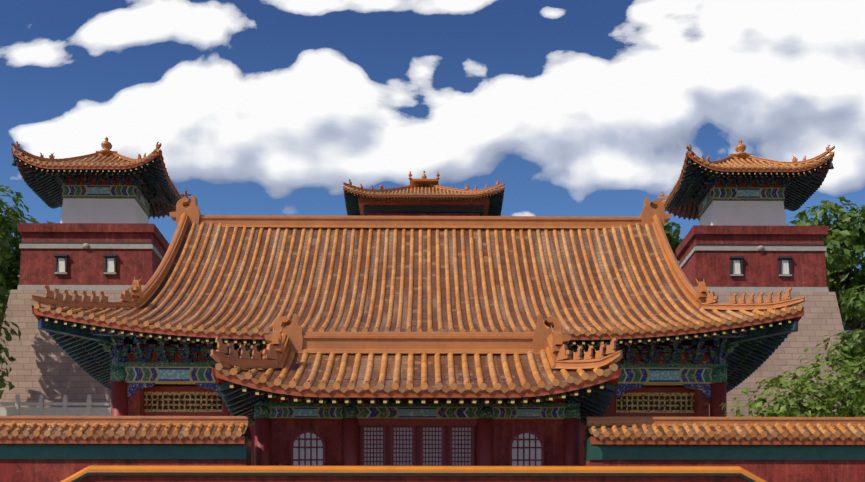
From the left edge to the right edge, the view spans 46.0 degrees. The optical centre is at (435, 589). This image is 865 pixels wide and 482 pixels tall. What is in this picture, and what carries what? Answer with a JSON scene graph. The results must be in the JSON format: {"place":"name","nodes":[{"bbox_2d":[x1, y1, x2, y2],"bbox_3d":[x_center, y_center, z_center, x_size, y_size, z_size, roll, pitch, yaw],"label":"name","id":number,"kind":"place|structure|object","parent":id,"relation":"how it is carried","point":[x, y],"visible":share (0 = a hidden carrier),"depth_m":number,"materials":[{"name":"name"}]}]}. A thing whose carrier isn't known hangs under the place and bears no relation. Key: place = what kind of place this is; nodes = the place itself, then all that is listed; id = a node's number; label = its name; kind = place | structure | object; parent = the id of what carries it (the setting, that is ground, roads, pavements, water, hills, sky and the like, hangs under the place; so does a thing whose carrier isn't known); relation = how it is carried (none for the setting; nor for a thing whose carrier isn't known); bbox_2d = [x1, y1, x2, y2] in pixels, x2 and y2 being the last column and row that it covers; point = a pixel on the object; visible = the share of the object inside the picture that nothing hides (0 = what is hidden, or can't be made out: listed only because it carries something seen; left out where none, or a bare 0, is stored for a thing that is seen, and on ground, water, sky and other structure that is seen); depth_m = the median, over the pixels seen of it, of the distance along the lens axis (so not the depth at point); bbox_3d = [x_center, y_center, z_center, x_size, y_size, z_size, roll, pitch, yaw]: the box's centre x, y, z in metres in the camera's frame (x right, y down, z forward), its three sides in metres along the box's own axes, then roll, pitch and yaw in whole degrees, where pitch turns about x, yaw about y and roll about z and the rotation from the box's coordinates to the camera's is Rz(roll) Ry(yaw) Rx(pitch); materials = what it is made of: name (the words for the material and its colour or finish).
{"place":"outdoors","nodes":[
{"label":"outdoors","id":0,"kind":"place"},
{"bbox_2d":[0,437,250,481],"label":"side wall","id":1,"kind":"structure","parent":0,"point":[39,462],"depth_m":19.83,"materials":[{"name":"red"}]},
{"bbox_2d":[0,416,251,449],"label":"coping","id":2,"kind":"object","parent":1,"relation":"on","point":[124,429],"visible":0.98,"depth_m":19.76,"materials":[{"name":"orange tile"}]},
{"bbox_2d":[0,0,864,318],"label":"sky","id":3,"kind":"structure","parent":0,"point":[253,107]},
{"bbox_3d":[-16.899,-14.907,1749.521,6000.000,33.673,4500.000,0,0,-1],"label":"ground","id":4,"kind":"structure","parent":0,"visible":0},
{"bbox_2d":[0,208,12,263],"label":"tree","id":5,"kind":"object","parent":4,"relation":"on","point":[4,242],"visible":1,"depth_m":41.26,"materials":[{"name":"green plant"}]},
{"bbox_2d":[0,282,20,398],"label":"tree","id":6,"kind":"object","parent":4,"relation":"on","point":[8,337],"visible":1,"depth_m":37.67,"materials":[{"name":"green plant"}]},
{"bbox_2d":[0,185,53,331],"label":"tree","id":7,"kind":"object","parent":4,"relation":"on","point":[9,278],"visible":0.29,"depth_m":54.17,"materials":[{"name":"green plant"}]},
{"bbox_2d":[0,394,110,415],"bbox_3d":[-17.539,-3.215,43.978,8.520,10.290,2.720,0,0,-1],"label":"balustrade","id":8,"kind":"object","parent":4,"relation":"on","point":[42,410],"visible":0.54,"depth_m":42.80,"materials":[{"name":"stone"}]},
{"bbox_2d":[0,155,169,407],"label":"tower","id":9,"kind":"structure","parent":4,"relation":"on","point":[107,237],"depth_m":45.76,"materials":[{"name":"grey"}]},
{"bbox_2d":[11,137,191,218],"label":"tower roof","id":10,"kind":"object","parent":9,"relation":"on","point":[37,173],"visible":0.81,"depth_m":47.09,"materials":[{"name":"orange tile"}]},
{"bbox_2d":[60,465,766,481],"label":"roof edge","id":11,"kind":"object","parent":4,"relation":"on","point":[167,473],"depth_m":16.57,"materials":[{"name":"orange"}]},
{"bbox_2d":[38,319,797,465],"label":"temple building","id":12,"kind":"structure","parent":4,"relation":"on","point":[151,376],"depth_m":28.01,"materials":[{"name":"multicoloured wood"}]},
{"bbox_2d":[31,196,804,403],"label":"roof","id":13,"kind":"structure","parent":12,"relation":"on","point":[248,280],"depth_m":30.70,"materials":[{"name":"orange tile"}]},
{"bbox_2d":[254,379,582,465],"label":"facade","id":14,"kind":"structure","parent":12,"relation":"on","point":[291,432],"depth_m":20.75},
{"bbox_2d":[210,314,622,425],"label":"porch roof","id":15,"kind":"structure","parent":14,"relation":"on","point":[308,365],"depth_m":20.61,"materials":[{"name":"orange tile"}]},
{"bbox_2d":[358,197,489,215],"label":"building wall","id":16,"kind":"structure","parent":4,"relation":"on","point":[418,207],"depth_m":81.08,"materials":[{"name":"red"}]},
{"bbox_2d":[343,179,504,215],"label":"roof","id":17,"kind":"structure","parent":16,"relation":"on","point":[353,194],"depth_m":80.96,"materials":[{"name":"orange tile"}]},
{"bbox_2d":[408,171,439,185],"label":"roof ridge","id":18,"kind":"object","parent":17,"relation":"on","point":[423,181],"visible":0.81,"depth_m":84.88,"materials":[{"name":"orange ceramic"}]},
{"bbox_2d":[664,222,682,264],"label":"tree","id":19,"kind":"object","parent":4,"relation":"on","point":[674,241],"visible":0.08,"depth_m":60.08,"materials":[{"name":"green plant"}]},
{"bbox_2d":[584,437,864,481],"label":"side wall","id":20,"kind":"structure","parent":4,"relation":"on","point":[806,463],"depth_m":19.95,"materials":[{"name":"red"}]},
{"bbox_2d":[583,417,864,450],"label":"coping","id":21,"kind":"object","parent":20,"relation":"on","point":[743,430],"visible":0.96,"depth_m":19.87,"materials":[{"name":"orange tile"}]},
{"bbox_2d":[675,158,855,416],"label":"tower","id":22,"kind":"structure","parent":4,"relation":"on","point":[742,237],"depth_m":46.07,"materials":[{"name":"grey"}]},
{"bbox_2d":[657,140,834,219],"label":"tower roof","id":23,"kind":"object","parent":22,"relation":"on","point":[804,185],"visible":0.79,"depth_m":47.45,"materials":[{"name":"orange tile"}]},
{"bbox_2d":[720,334,864,416],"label":"tree","id":24,"kind":"object","parent":4,"relation":"on","point":[852,404],"visible":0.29,"depth_m":22.54,"materials":[{"name":"green plant"}]},
{"bbox_2d":[786,197,864,329],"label":"tree","id":25,"kind":"object","parent":4,"relation":"on","point":[845,236],"visible":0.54,"depth_m":55.01,"materials":[{"name":"green plant"}]},
{"bbox_2d":[821,285,864,415],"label":"tree","id":26,"kind":"object","parent":4,"relation":"on","point":[855,307],"visible":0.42,"depth_m":37.64,"materials":[{"name":"green plant"}]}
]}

